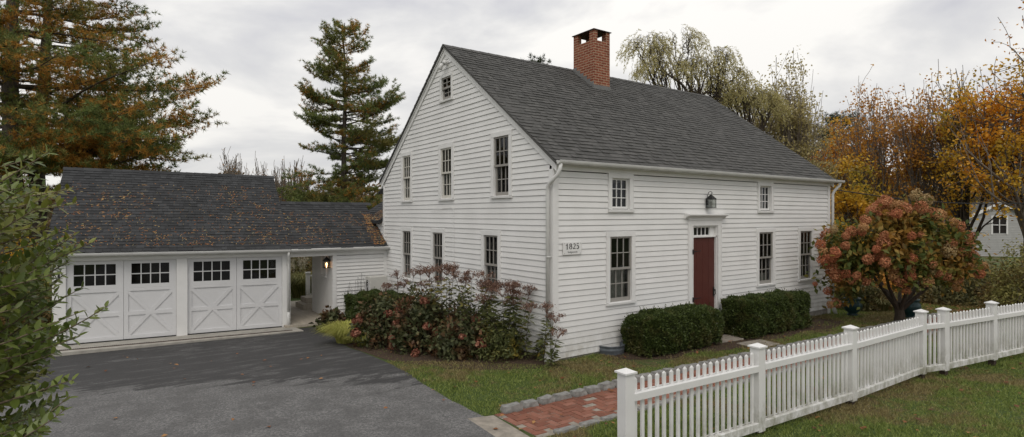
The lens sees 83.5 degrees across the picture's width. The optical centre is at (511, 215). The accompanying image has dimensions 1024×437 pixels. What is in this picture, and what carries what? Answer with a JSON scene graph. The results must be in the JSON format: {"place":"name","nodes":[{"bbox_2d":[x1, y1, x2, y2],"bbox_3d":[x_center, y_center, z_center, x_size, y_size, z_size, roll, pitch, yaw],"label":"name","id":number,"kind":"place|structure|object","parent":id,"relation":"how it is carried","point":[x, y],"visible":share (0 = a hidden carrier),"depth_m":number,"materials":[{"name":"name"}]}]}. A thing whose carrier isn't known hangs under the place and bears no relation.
{"place":"outdoors","nodes":[
{"label":"outdoors","id":0,"kind":"place"},
{"bbox_2d":[0,327,494,436],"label":"driveway","id":1,"kind":"structure","parent":0,"point":[150,392],"depth_m":8.57,"materials":[{"name":"grey asphalt"}]},
{"bbox_2d":[290,257,311,297],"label":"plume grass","id":2,"kind":"object","parent":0,"point":[297,285],"depth_m":20.79,"materials":[{"name":"green plant"}]},
{"bbox_2d":[284,300,320,327],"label":"deck floor","id":3,"kind":"structure","parent":0,"point":[299,317],"depth_m":16.12,"materials":[{"name":"grey concrete"}]},
{"bbox_2d":[295,295,311,309],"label":"deck steps","id":4,"kind":"structure","parent":3,"relation":"on","point":[305,303],"depth_m":17.69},
{"bbox_2d":[273,201,389,315],"bbox_3d":[-5.790,1.230,17.413,2.970,3.280,4.288,0,0,-35],"label":"breezeway","id":5,"kind":"object","parent":3,"relation":"on","point":[350,262],"visible":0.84,"depth_m":16.24,"materials":[{"name":"white paint"}]},
{"bbox_2d":[56,182,385,246],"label":"pine needle litter","id":6,"kind":"object","parent":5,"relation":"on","point":[228,218],"visible":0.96,"depth_m":15.15,"materials":[{"name":"brown plant"}]},
{"bbox_2d":[0,0,1023,195],"label":"sky","id":7,"kind":"structure","parent":0,"point":[260,43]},
{"bbox_2d":[8,202,1023,436],"bbox_3d":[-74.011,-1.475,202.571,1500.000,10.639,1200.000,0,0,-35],"label":"lawn","id":8,"kind":"structure","parent":0,"point":[647,362],"depth_m":8.50,"materials":[{"name":"green plant"}]},
{"bbox_2d":[0,287,51,328],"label":"scrub bush","id":9,"kind":"object","parent":8,"relation":"on","point":[48,316],"visible":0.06,"depth_m":14.95,"materials":[{"name":"green plant"}]},
{"bbox_2d":[0,143,109,436],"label":"privet shrub","id":10,"kind":"object","parent":8,"relation":"on","point":[24,348],"visible":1,"depth_m":2.29,"materials":[{"name":"green plant"}]},
{"bbox_2d":[0,0,162,286],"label":"white pine","id":11,"kind":"object","parent":8,"relation":"on","point":[48,16],"visible":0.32,"depth_m":20.89,"materials":[{"name":"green plant"}]},
{"bbox_2d":[0,0,228,256],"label":"white pine","id":12,"kind":"object","parent":8,"relation":"on","point":[103,131],"visible":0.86,"depth_m":19.49,"materials":[{"name":"green plant"}]},
{"bbox_2d":[46,167,291,345],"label":"garage","id":13,"kind":"structure","parent":8,"relation":"on","point":[166,289],"depth_m":14.23,"materials":[{"name":"white paint"}]},
{"bbox_2d":[66,259,175,344],"bbox_3d":[-9.043,1.957,13.363,2.104,1.871,0.248,0,0,-31],"label":"garage door","id":14,"kind":"structure","parent":13,"relation":"in","point":[141,294],"depth_m":13.28,"materials":[{"name":"paint"}]},
{"bbox_2d":[188,256,281,334],"bbox_3d":[-7.018,1.982,14.584,2.154,1.871,0.248,0,0,-31],"label":"garage door","id":15,"kind":"structure","parent":13,"relation":"in","point":[211,281],"depth_m":14.49,"materials":[{"name":"paint"}]},
{"bbox_2d":[52,327,303,356],"bbox_3d":[-7.828,3.012,13.432,5.486,0.321,0.837,0,0,-32],"label":"garage apron","id":16,"kind":"object","parent":8,"relation":"on","point":[104,349],"visible":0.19,"depth_m":13.21,"materials":[{"name":"concrete"}]},
{"bbox_2d":[59,330,291,350],"bbox_3d":[-7.684,2.883,13.259,4.950,0.078,0.080,0,0,-31],"label":"trench drain","id":17,"kind":"object","parent":16,"relation":"on","point":[171,340],"visible":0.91,"depth_m":13.15,"materials":[{"name":"metal"}]},
{"bbox_2d":[217,148,273,174],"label":"bare tree","id":18,"kind":"object","parent":8,"relation":"on","point":[227,167],"visible":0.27,"depth_m":41.35,"materials":[{"name":"grey plant"}]},
{"bbox_2d":[255,151,284,198],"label":"bare tree","id":19,"kind":"object","parent":8,"relation":"on","point":[277,179],"visible":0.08,"depth_m":39.88,"materials":[{"name":"grey plant"}]},
{"bbox_2d":[274,159,299,201],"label":"bare tree","id":20,"kind":"object","parent":8,"relation":"on","point":[281,183],"visible":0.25,"depth_m":33.90,"materials":[{"name":"brown plant"}]},
{"bbox_2d":[290,256,311,296],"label":"scrub bush","id":21,"kind":"object","parent":8,"relation":"on","point":[308,265],"visible":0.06,"depth_m":23.23,"materials":[{"name":"green plant"}]},
{"bbox_2d":[289,158,313,191],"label":"bare tree","id":22,"kind":"object","parent":8,"relation":"on","point":[307,178],"visible":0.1,"depth_m":35.87,"materials":[{"name":"brown plant"}]},
{"bbox_2d":[305,272,311,294],"bbox_3d":[-6.416,2.570,20.395,1.810,1.200,0.160,0,0,-35],"label":"railing","id":23,"kind":"object","parent":8,"relation":"on","point":[308,275],"visible":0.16,"depth_m":19.87,"materials":[{"name":"white plastic"}]},
{"bbox_2d":[276,18,406,209],"bbox_3d":[-7.818,-3.152,26.878,6.104,12.582,5.764,0,0,-35],"label":"white pine","id":24,"kind":"object","parent":8,"relation":"on","point":[363,160],"visible":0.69,"depth_m":26.39,"materials":[{"name":"green plant"}]},
{"bbox_2d":[346,334,564,369],"bbox_3d":[-2.305,2.801,12.738,2.449,0.275,7.830,0,0,-35],"label":"planting bed","id":25,"kind":"object","parent":8,"relation":"on","point":[406,358],"visible":0.25,"depth_m":10.64,"materials":[{"name":"brown soil"}]},
{"bbox_2d":[308,305,345,331],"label":"broad leaf clump","id":26,"kind":"object","parent":25,"relation":"on","point":[331,315],"visible":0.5,"depth_m":14.44,"materials":[{"name":"green plant"}]},
{"bbox_2d":[312,319,370,343],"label":"grass clump","id":27,"kind":"object","parent":25,"relation":"on","point":[339,328],"visible":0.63,"depth_m":12.67,"materials":[{"name":"plant"}]},
{"bbox_2d":[334,331,377,345],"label":"grass clump","id":28,"kind":"object","parent":25,"relation":"on","point":[360,340],"visible":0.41,"depth_m":12.26,"materials":[{"name":"plant"}]},
{"bbox_2d":[342,288,407,322],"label":"clipped hedge","id":29,"kind":"object","parent":25,"relation":"on","point":[350,303],"visible":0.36,"depth_m":14.27,"materials":[{"name":"green plant"}]},
{"bbox_2d":[365,275,386,291],"bbox_3d":[-3.768,2.225,15.905,0.517,1.090,0.370,0,0,-35],"label":"heat pump","id":30,"kind":"object","parent":25,"relation":"on","point":[375,281],"visible":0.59,"depth_m":15.77,"materials":[{"name":"metal"}]},
{"bbox_2d":[346,289,409,350],"bbox_3d":[-2.879,2.244,12.493,1.535,1.306,1.837,0,0,-35],"label":"hydrangea bush","id":31,"kind":"object","parent":25,"relation":"on","point":[381,317],"visible":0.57,"depth_m":12.19,"materials":[{"name":"green plant"}]},
{"bbox_2d":[381,267,419,307],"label":"tall weed","id":32,"kind":"object","parent":25,"relation":"on","point":[397,285],"visible":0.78,"depth_m":13.11,"materials":[{"name":"brown plant"}]},
{"bbox_2d":[382,282,449,356],"bbox_3d":[-1.902,2.092,11.719,1.485,1.457,1.646,0,0,-35],"label":"hydrangea bush","id":33,"kind":"object","parent":25,"relation":"on","point":[416,326],"visible":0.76,"depth_m":11.37,"materials":[{"name":"green plant"}]},
{"bbox_2d":[410,263,444,316],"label":"tall weed","id":34,"kind":"object","parent":25,"relation":"on","point":[429,280],"visible":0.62,"depth_m":12.04,"materials":[{"name":"brown plant"}]},
{"bbox_2d":[420,262,459,323],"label":"tall weed","id":35,"kind":"object","parent":25,"relation":"on","point":[443,267],"visible":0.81,"depth_m":11.48,"materials":[{"name":"brown plant"}]},
{"bbox_2d":[420,307,493,361],"bbox_3d":[-0.934,2.261,11.011,1.573,1.012,1.411,0,0,-35],"label":"hydrangea bush","id":36,"kind":"object","parent":25,"relation":"on","point":[443,341],"visible":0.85,"depth_m":10.70,"materials":[{"name":"green plant"}]},
{"bbox_2d":[441,288,492,347],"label":"bed shrub","id":37,"kind":"object","parent":25,"relation":"on","point":[455,310],"visible":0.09,"depth_m":11.67,"materials":[{"name":"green plant"}]},
{"bbox_2d":[444,267,505,354],"bbox_3d":[-0.724,1.855,11.095,1.152,1.711,0.767,0,0,20],"label":"tall weed","id":38,"kind":"object","parent":25,"relation":"on","point":[477,282],"visible":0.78,"depth_m":10.95,"materials":[{"name":"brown plant"}]},
{"bbox_2d":[451,269,498,328],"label":"tall weed","id":39,"kind":"object","parent":25,"relation":"on","point":[466,275],"visible":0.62,"depth_m":11.32,"materials":[{"name":"brown plant"}]},
{"bbox_2d":[462,309,524,364],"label":"bed shrub","id":40,"kind":"object","parent":25,"relation":"on","point":[494,346],"visible":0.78,"depth_m":10.60,"materials":[{"name":"green plant"}]},
{"bbox_2d":[479,279,521,352],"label":"tall weed","id":41,"kind":"object","parent":25,"relation":"on","point":[506,304],"visible":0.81,"depth_m":10.74,"materials":[{"name":"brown plant"}]},
{"bbox_2d":[474,281,536,358],"bbox_3d":[-0.105,1.962,10.790,1.205,1.482,0.593,0,0,4],"label":"tall weed","id":42,"kind":"object","parent":25,"relation":"on","point":[512,309],"visible":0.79,"depth_m":10.73,"materials":[{"name":"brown plant"}]},
{"bbox_2d":[517,301,565,359],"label":"tall weed","id":43,"kind":"object","parent":25,"relation":"on","point":[527,306],"visible":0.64,"depth_m":10.48,"materials":[{"name":"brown plant"}]},
{"bbox_2d":[535,301,555,365],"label":"tall weed","id":44,"kind":"object","parent":25,"relation":"on","point":[548,305],"visible":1,"depth_m":10.17,"materials":[{"name":"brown plant"}]},
{"bbox_2d":[351,317,865,370],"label":"bed litter","id":45,"kind":"object","parent":25,"relation":"on","point":[631,352],"visible":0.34,"depth_m":11.15,"materials":[{"name":"plant"}]},
{"bbox_2d":[468,415,528,436],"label":"stone slab","id":46,"kind":"structure","parent":8,"relation":"on","point":[490,423],"depth_m":7.18,"materials":[{"name":"beige stone"}]},
{"bbox_2d":[23,168,1011,241],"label":"distant woods","id":47,"kind":"object","parent":8,"relation":"on","point":[49,215],"visible":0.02,"depth_m":117.80,"materials":[{"name":"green plant"}]},
{"bbox_2d":[520,52,550,63],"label":"evergreen tree","id":48,"kind":"object","parent":8,"relation":"on","point":[540,59],"visible":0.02,"depth_m":33.65,"materials":[{"name":"green plant"}]},
{"bbox_2d":[88,300,1023,436],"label":"fallen leaves","id":49,"kind":"object","parent":8,"relation":"on","point":[534,421],"visible":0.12,"depth_m":8.88,"materials":[{"name":"brown plant"}]},
{"bbox_2d":[544,326,567,367],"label":"tall weed","id":50,"kind":"object","parent":8,"relation":"on","point":[554,353],"visible":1,"depth_m":9.98,"materials":[{"name":"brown plant"}]},
{"bbox_2d":[364,28,844,361],"bbox_3d":[2.152,-0.849,17.401,10.650,8.238,10.270,0,0,-35],"label":"farmhouse","id":51,"kind":"object","parent":8,"relation":"on","point":[524,169],"visible":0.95,"depth_m":13.00,"materials":[{"name":"white paint"}]},
{"bbox_2d":[400,151,412,202],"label":"window","id":52,"kind":"structure","parent":51,"relation":"in","point":[406,158],"depth_m":15.68,"materials":[{"name":"white paint"}]},
{"bbox_2d":[400,227,412,280],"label":"window","id":53,"kind":"structure","parent":51,"relation":"in","point":[406,232],"depth_m":15.63,"materials":[{"name":"white paint"}]},
{"bbox_2d":[430,228,445,287],"bbox_3d":[-1.604,1.032,14.208,0.606,1.425,0.720,0,0,-35],"label":"window","id":54,"kind":"structure","parent":51,"relation":"in","point":[437,236],"depth_m":14.25,"materials":[{"name":"white paint"}]},
{"bbox_2d":[439,71,452,102],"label":"window","id":55,"kind":"structure","parent":51,"relation":"in","point":[446,80],"depth_m":13.83,"materials":[{"name":"white paint"}]},
{"bbox_2d":[437,142,454,200],"bbox_3d":[-1.359,-1.032,13.861,0.606,1.355,0.750,0,0,-35],"label":"window","id":56,"kind":"structure","parent":51,"relation":"in","point":[446,189],"depth_m":13.90,"materials":[{"name":"white paint"}]},
{"bbox_2d":[481,230,500,299],"bbox_3d":[-0.232,1.032,12.270,0.606,1.425,0.750,0,0,-35],"label":"window","id":57,"kind":"structure","parent":51,"relation":"in","point":[490,240],"depth_m":12.31,"materials":[{"name":"white paint"}]},
{"bbox_2d":[489,129,512,198],"bbox_3d":[-0.007,-1.043,11.952,0.606,1.375,0.770,0,0,-35],"label":"window","id":58,"kind":"structure","parent":51,"relation":"in","point":[501,142],"depth_m":12.01,"materials":[{"name":"white paint"}]},
{"bbox_2d":[563,242,581,254],"bbox_3d":[1.122,0.613,10.675,0.450,0.230,0.023,0,0,-35],"label":"house sign","id":59,"kind":"object","parent":51,"relation":"attached to","point":[570,248],"visible":1,"depth_m":10.67,"materials":[{"name":"white paint"}]},
{"bbox_2d":[607,173,634,211],"bbox_3d":[2.019,-0.448,11.648,0.720,0.765,0.606,0,0,-35],"label":"window","id":60,"kind":"structure","parent":51,"relation":"in","point":[620,191],"depth_m":11.58,"materials":[{"name":"white paint"}]},
{"bbox_2d":[605,231,636,305],"bbox_3d":[2.019,1.045,11.648,0.830,1.450,0.606,0,0,-35],"label":"window","id":61,"kind":"structure","parent":51,"relation":"in","point":[620,253],"depth_m":11.61,"materials":[{"name":"white paint"}]},
{"bbox_2d":[693,227,713,235],"bbox_3d":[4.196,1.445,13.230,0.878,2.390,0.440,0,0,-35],"label":"transom window","id":62,"kind":"structure","parent":51,"relation":"in","point":[697,231],"depth_m":13.14,"materials":[{"name":"white paint"}]},
{"bbox_2d":[693,237,715,306],"bbox_3d":[4.334,1.567,13.005,0.906,2.135,0.137,0,0,-35],"label":"front door","id":63,"kind":"structure","parent":51,"relation":"in","point":[703,247],"depth_m":13.06,"materials":[{"name":"red paint"}]},
{"bbox_2d":[756,182,774,212],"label":"window","id":64,"kind":"structure","parent":51,"relation":"in","point":[765,190],"depth_m":14.54,"materials":[{"name":"white paint"}]},
{"bbox_2d":[756,228,776,286],"bbox_3d":[6.234,1.045,14.633,0.840,1.450,0.606,0,0,-35],"label":"window","id":65,"kind":"structure","parent":51,"relation":"in","point":[766,237],"depth_m":14.60,"materials":[{"name":"white paint"}]},
{"bbox_2d":[797,227,814,281],"bbox_3d":[7.818,1.045,15.754,0.820,1.450,0.606,0,0,-35],"label":"window","id":66,"kind":"structure","parent":51,"relation":"in","point":[805,235],"depth_m":15.70,"materials":[{"name":"white paint"}]},
{"bbox_2d":[615,24,736,94],"bbox_3d":[7.090,-2.585,25.286,5.555,11.846,4.061,0,0,-35],"label":"willow tree","id":67,"kind":"object","parent":8,"relation":"on","point":[655,47],"visible":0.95,"depth_m":24.88,"materials":[{"name":"green plant"}]},
{"bbox_2d":[597,316,845,359],"bbox_3d":[5.355,2.726,12.864,8.300,0.100,1.318,0,0,-35],"label":"front bed","id":68,"kind":"object","parent":8,"relation":"on","point":[731,346],"visible":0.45,"depth_m":12.13,"materials":[{"name":"brown soil"}]},
{"bbox_2d":[599,342,624,354],"bbox_3d":[2.008,2.618,11.136,0.600,0.205,0.290,0,0,-35],"label":"galvanized tub","id":69,"kind":"object","parent":68,"relation":"on","point":[607,350],"visible":0.91,"depth_m":11.01,"materials":[{"name":"metal"}]},
{"bbox_2d":[618,301,724,357],"bbox_3d":[3.266,2.251,11.630,2.497,0.959,1.059,0,0,-35],"label":"clipped hedge","id":70,"kind":"object","parent":68,"relation":"on","point":[653,331],"visible":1,"depth_m":11.18,"materials":[{"name":"green plant"}]},
{"bbox_2d":[721,334,743,342],"bbox_3d":[4.700,2.732,12.619,0.802,0.080,0.502,0,0,-30],"label":"stepping stone","id":71,"kind":"object","parent":68,"relation":"on","point":[726,337],"visible":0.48,"depth_m":12.54,"materials":[{"name":"stone"}]},
{"bbox_2d":[737,339,779,346],"bbox_3d":[5.195,2.740,12.097,0.800,0.080,0.537,0,0,-30],"label":"stepping stone","id":72,"kind":"object","parent":68,"relation":"on","point":[746,343],"visible":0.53,"depth_m":12.18,"materials":[{"name":"stone"}]},
{"bbox_2d":[720,290,801,338],"bbox_3d":[5.792,2.263,13.405,2.392,1.010,1.037,0,0,-35],"label":"clipped hedge","id":73,"kind":"object","parent":68,"relation":"on","point":[752,315],"visible":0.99,"depth_m":12.94,"materials":[{"name":"green plant"}]},
{"bbox_2d":[767,287,813,330],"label":"clipped hedge","id":74,"kind":"object","parent":68,"relation":"on","point":[804,301],"visible":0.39,"depth_m":13.88,"materials":[{"name":"green plant"}]},
{"bbox_2d":[685,45,758,108],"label":"willow tree","id":75,"kind":"object","parent":8,"relation":"on","point":[719,88],"visible":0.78,"depth_m":25.79,"materials":[{"name":"green plant"}]},
{"bbox_2d":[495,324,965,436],"bbox_3d":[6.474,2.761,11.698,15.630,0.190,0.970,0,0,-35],"label":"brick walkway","id":76,"kind":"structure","parent":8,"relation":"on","point":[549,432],"depth_m":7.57,"materials":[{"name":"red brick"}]},
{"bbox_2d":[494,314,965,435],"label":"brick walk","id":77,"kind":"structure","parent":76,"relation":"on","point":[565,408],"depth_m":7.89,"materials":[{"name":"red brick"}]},
{"bbox_2d":[500,401,522,413],"bbox_3d":[-0.008,2.648,7.824,0.330,0.168,0.166,-2,2,-35],"label":"cobblestone","id":78,"kind":"object","parent":77,"relation":"on","point":[516,406],"visible":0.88,"depth_m":7.77,"materials":[{"name":"grey stone"}]},
{"bbox_2d":[520,399,538,408],"bbox_3d":[0.237,2.669,8.020,0.268,0.166,0.161,1,0,-34],"label":"cobblestone","id":79,"kind":"object","parent":77,"relation":"on","point":[528,403],"visible":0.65,"depth_m":7.98,"materials":[{"name":"grey stone"}]},
{"bbox_2d":[537,394,554,404],"bbox_3d":[0.481,2.656,8.170,0.252,0.168,0.161,-4,4,-39],"label":"cobblestone","id":80,"kind":"object","parent":77,"relation":"on","point":[545,399],"visible":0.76,"depth_m":8.12,"materials":[{"name":"grey stone"}]},
{"bbox_2d":[552,391,571,400],"bbox_3d":[0.712,2.664,8.346,0.298,0.163,0.162,2,-1,-34],"label":"cobblestone","id":81,"kind":"object","parent":77,"relation":"on","point":[564,395],"visible":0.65,"depth_m":8.28,"materials":[{"name":"grey stone"}]},
{"bbox_2d":[553,424,578,434],"bbox_3d":[0.666,2.708,7.114,0.409,0.168,0.133,0,0,-35],"label":"cobblestone","id":82,"kind":"object","parent":77,"relation":"on","point":[563,429],"visible":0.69,"depth_m":7.08,"materials":[{"name":"grey stone"}]},
{"bbox_2d":[569,388,587,396],"bbox_3d":[0.978,2.660,8.493,0.253,0.168,0.162,-1,1,-34],"label":"cobblestone","id":83,"kind":"object","parent":77,"relation":"on","point":[578,392],"visible":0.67,"depth_m":8.44,"materials":[{"name":"grey stone"}]},
{"bbox_2d":[579,418,599,426],"bbox_3d":[0.990,2.712,7.337,0.350,0.166,0.129,0,0,-34],"label":"cobblestone","id":84,"kind":"object","parent":77,"relation":"on","point":[587,422],"visible":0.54,"depth_m":7.30,"materials":[{"name":"grey stone"}]},
{"bbox_2d":[583,385,600,393],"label":"cobblestone","id":85,"kind":"object","parent":77,"relation":"on","point":[590,389],"visible":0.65,"depth_m":8.61,"materials":[{"name":"grey stone"}]},
{"bbox_2d":[597,380,614,390],"bbox_3d":[1.435,2.651,8.819,0.267,0.168,0.162,0,-2,-37],"label":"cobblestone","id":86,"kind":"object","parent":77,"relation":"on","point":[605,385],"visible":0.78,"depth_m":8.77,"materials":[{"name":"grey stone"}]},
{"bbox_2d":[721,79,794,133],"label":"willow tree","id":87,"kind":"object","parent":8,"relation":"on","point":[749,103],"visible":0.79,"depth_m":26.92,"materials":[{"name":"green plant"}]},
{"bbox_2d":[726,46,861,224],"bbox_3d":[14.110,-2.357,29.859,6.602,12.560,6.915,0,0,-35],"label":"poplar tree","id":88,"kind":"object","parent":8,"relation":"on","point":[799,138],"visible":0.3,"depth_m":28.79,"materials":[{"name":"green plant"}]},
{"bbox_2d":[614,301,1023,436],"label":"picket fence","id":89,"kind":"object","parent":8,"relation":"on","point":[988,333],"visible":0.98,"depth_m":7.78,"materials":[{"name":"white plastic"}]},
{"bbox_2d":[830,168,872,243],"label":"maple tree","id":90,"kind":"object","parent":8,"relation":"on","point":[853,205],"visible":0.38,"depth_m":26.87,"materials":[{"name":"yellow plant"}]},
{"bbox_2d":[842,293,862,315],"bbox_3d":[9.502,2.446,16.006,0.498,0.695,0.498,0,0,30],"label":"glazed urn","id":91,"kind":"object","parent":8,"relation":"on","point":[852,310],"visible":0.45,"depth_m":15.85,"materials":[{"name":"blue ceramic"}]},
{"bbox_2d":[808,114,909,263],"bbox_3d":[20.316,-1.398,35.593,6.275,10.247,7.263,0,0,-35],"label":"maple tree","id":92,"kind":"object","parent":8,"relation":"on","point":[835,146],"visible":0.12,"depth_m":35.82,"materials":[{"name":"orange plant"}]},
{"bbox_2d":[829,151,889,235],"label":"maple tree","id":93,"kind":"object","parent":8,"relation":"on","point":[862,177],"visible":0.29,"depth_m":30.33,"materials":[{"name":"orange plant"}]},
{"bbox_2d":[834,279,897,311],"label":"scrub bush","id":94,"kind":"object","parent":8,"relation":"on","point":[872,292],"visible":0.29,"depth_m":16.99,"materials":[{"name":"green plant"}]},
{"bbox_2d":[871,296,891,310],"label":"daylily clump","id":95,"kind":"object","parent":8,"relation":"on","point":[884,305],"visible":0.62,"depth_m":16.81,"materials":[{"name":"green plant"}]},
{"bbox_2d":[821,64,948,270],"bbox_3d":[21.700,-2.357,32.855,5.933,12.185,6.078,0,0,-35],"label":"maple tree","id":96,"kind":"object","parent":8,"relation":"on","point":[883,138],"visible":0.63,"depth_m":32.95,"materials":[{"name":"orange plant"}]},
{"bbox_2d":[804,188,997,320],"bbox_3d":[9.770,1.106,14.867,4.653,3.589,3.387,0,0,-14],"label":"hydrangea tree","id":97,"kind":"object","parent":8,"relation":"on","point":[887,244],"visible":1,"depth_m":13.86,"materials":[{"name":"pink plant"}]},
{"bbox_2d":[902,290,921,317],"bbox_3d":[10.900,2.419,15.700,0.525,0.780,0.525,0,0,-35],"label":"glazed urn","id":98,"kind":"object","parent":8,"relation":"on","point":[912,307],"visible":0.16,"depth_m":15.50,"materials":[{"name":"blue ceramic"}]},
{"bbox_2d":[875,72,973,249],"bbox_3d":[21.808,-2.020,29.834,4.645,11.505,4.777,0,0,-35],"label":"maple tree","id":99,"kind":"object","parent":8,"relation":"on","point":[913,174],"visible":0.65,"depth_m":29.70,"materials":[{"name":"orange plant"}]},
{"bbox_2d":[890,277,979,303],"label":"scrub bush","id":100,"kind":"object","parent":8,"relation":"on","point":[938,294],"visible":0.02,"depth_m":20.59,"materials":[{"name":"green plant"}]},
{"bbox_2d":[913,160,989,247],"bbox_3d":[27.131,-0.068,36.042,3.531,7.570,4.210,0,0,-35],"label":"maple tree","id":101,"kind":"object","parent":8,"relation":"on","point":[951,214],"visible":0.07,"depth_m":35.51,"materials":[{"name":"orange plant"}]},
{"bbox_2d":[912,252,1020,305],"bbox_3d":[16.268,2.271,21.036,6.424,2.116,3.892,0,0,-35],"label":"scrub bush","id":102,"kind":"object","parent":8,"relation":"on","point":[961,299],"visible":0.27,"depth_m":19.69,"materials":[{"name":"green plant"}]},
{"bbox_2d":[909,61,1023,247],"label":"maple tree","id":103,"kind":"object","parent":8,"relation":"on","point":[961,212],"visible":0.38,"depth_m":27.21,"materials":[{"name":"orange plant"}]},
{"bbox_2d":[919,48,1023,299],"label":"maple tree","id":104,"kind":"object","parent":8,"relation":"on","point":[1007,160],"visible":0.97,"depth_m":23.90,"materials":[{"name":"orange plant"}]},
{"bbox_2d":[966,234,1023,310],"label":"scrub bush","id":105,"kind":"object","parent":8,"relation":"on","point":[1001,293],"visible":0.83,"depth_m":17.08,"materials":[{"name":"green plant"}]},
{"bbox_2d":[966,0,1023,153],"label":"maple tree","id":106,"kind":"object","parent":8,"relation":"on","point":[1000,100],"visible":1,"depth_m":14.05,"materials":[{"name":"orange plant"}]},
{"bbox_2d":[808,110,871,170],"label":"evergreen tree","id":107,"kind":"object","parent":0,"point":[836,115],"visible":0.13,"depth_m":45.28,"materials":[{"name":"green plant"}]},
{"bbox_2d":[830,188,1023,203],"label":"overhead cable","id":108,"kind":"object","parent":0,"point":[933,201],"visible":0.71,"depth_m":21.99,"materials":[{"name":"black metal"}]},
{"bbox_2d":[944,202,1023,256],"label":"neighbour house","id":109,"kind":"structure","parent":0,"point":[998,231],"depth_m":52.03,"materials":[{"name":"white wood"}]},
{"bbox_2d":[991,216,1007,233],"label":"window","id":110,"kind":"structure","parent":109,"relation":"in","point":[1000,225],"depth_m":52.02,"materials":[{"name":"white paint"}]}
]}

